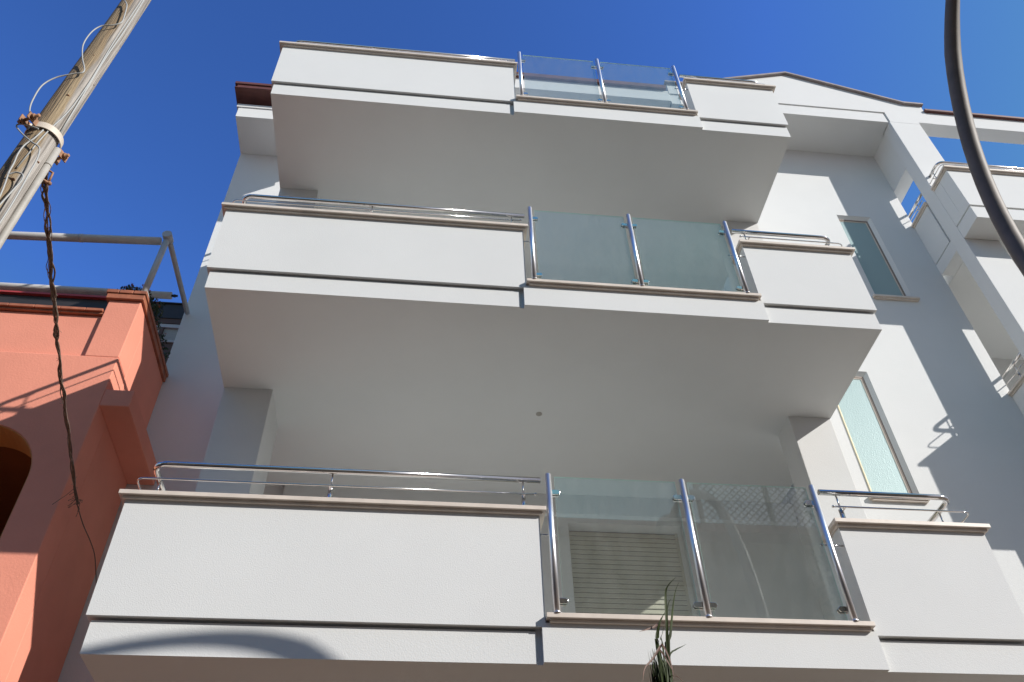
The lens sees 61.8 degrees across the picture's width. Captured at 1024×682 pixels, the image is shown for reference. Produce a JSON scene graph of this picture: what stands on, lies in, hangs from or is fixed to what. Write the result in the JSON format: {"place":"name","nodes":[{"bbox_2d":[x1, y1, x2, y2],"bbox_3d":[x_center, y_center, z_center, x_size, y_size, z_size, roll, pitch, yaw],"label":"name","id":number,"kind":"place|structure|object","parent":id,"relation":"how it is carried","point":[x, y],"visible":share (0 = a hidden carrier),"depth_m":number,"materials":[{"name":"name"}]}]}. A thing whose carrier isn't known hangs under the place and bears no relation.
{"place":"outdoors","nodes":[
{"label":"outdoors","id":0,"kind":"place"},
{"bbox_2d":[0,0,1023,302],"label":"sky","id":1,"kind":"structure","parent":0,"point":[153,149],"materials":[{"name":"blue"}]},
{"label":"pavement","id":2,"kind":"structure","parent":0,"visible":0},
{"bbox_2d":[0,0,150,248],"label":"utility pole","id":3,"kind":"object","parent":2,"relation":"on","point":[33,157],"visible":1,"depth_m":5.40,"materials":[{"name":"brown wood"}]},
{"bbox_2d":[40,172,96,583],"bbox_3d":[-3.428,0.658,6.467,0.281,0.680,4.354,8,-46,-10],"label":"cable","id":4,"kind":"object","parent":3,"relation":"hanging from","point":[48,233],"visible":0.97,"depth_m":6.13,"materials":[{"name":"black rubber"}]},
{"bbox_2d":[0,289,168,681],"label":"salmon house","id":5,"kind":"structure","parent":2,"relation":"on","point":[115,371],"depth_m":7.91,"materials":[{"name":"paint"}]},
{"bbox_2d":[0,290,183,362],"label":"roof veranda","id":6,"kind":"object","parent":5,"relation":"on","point":[172,316],"visible":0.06,"depth_m":12.32,"materials":[{"name":"red"}]},
{"bbox_2d":[157,328,177,339],"bbox_3d":[-5.737,-0.130,12.087,2.900,0.255,0.010,3,-45,-6],"label":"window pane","id":7,"kind":"structure","parent":6,"relation":"in","point":[170,334],"depth_m":12.19,"materials":[{"name":"grey glass"}]},
{"bbox_2d":[156,324,179,342],"bbox_3d":[-5.738,-0.138,12.103,2.900,0.350,0.080,3,-45,-6],"label":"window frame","id":8,"kind":"structure","parent":6,"relation":"in","point":[167,326],"depth_m":12.25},
{"bbox_2d":[0,231,189,314],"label":"awning frame","id":9,"kind":"object","parent":5,"relation":"on","point":[168,240],"visible":0.94,"depth_m":9.55,"materials":[{"name":"grey metal"}]},
{"bbox_2d":[117,283,169,361],"bbox_3d":[-4.318,0.162,9.235,1.097,2.089,0.565,18,-48,-19],"label":"flowering shrub","id":10,"kind":"object","parent":5,"relation":"on","point":[155,307],"visible":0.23,"depth_m":9.73,"materials":[{"name":"green plant"}]},
{"bbox_2d":[58,40,1023,681],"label":"apartment building","id":11,"kind":"structure","parent":2,"relation":"on","point":[482,368],"depth_m":8.20,"materials":[{"name":"white paint"}]},
{"bbox_2d":[569,531,692,615],"bbox_3d":[1.215,2.975,8.329,1.221,2.549,0.050,3,-45,-6],"label":"window","id":12,"kind":"structure","parent":11,"relation":"in","point":[613,573],"depth_m":8.87,"materials":[{"name":"beige plastic"}]},
{"bbox_2d":[837,215,919,301],"bbox_3d":[4.849,-1.114,11.486,0.610,1.766,0.155,3,-45,-6],"label":"window","id":13,"kind":"structure","parent":11,"relation":"in","point":[878,266],"depth_m":11.48,"materials":[{"name":"teal glass"}]},
{"bbox_2d":[837,372,929,503],"bbox_3d":[3.855,1.002,9.219,0.625,1.803,0.155,3,-45,-6],"label":"window","id":14,"kind":"structure","parent":11,"relation":"in","point":[883,465],"depth_m":9.15,"materials":[{"name":"teal glass"}]},
{"bbox_2d":[639,577,685,681],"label":"yucca plant","id":15,"kind":"object","parent":2,"relation":"on","point":[663,672],"visible":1,"depth_m":3.18,"materials":[{"name":"green plant"}]},
{"bbox_2d":[944,0,1023,275],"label":"street lamp","id":16,"kind":"object","parent":2,"relation":"on","point":[1008,232],"visible":1,"depth_m":5.16,"materials":[{"name":"grey metal"}]}
]}

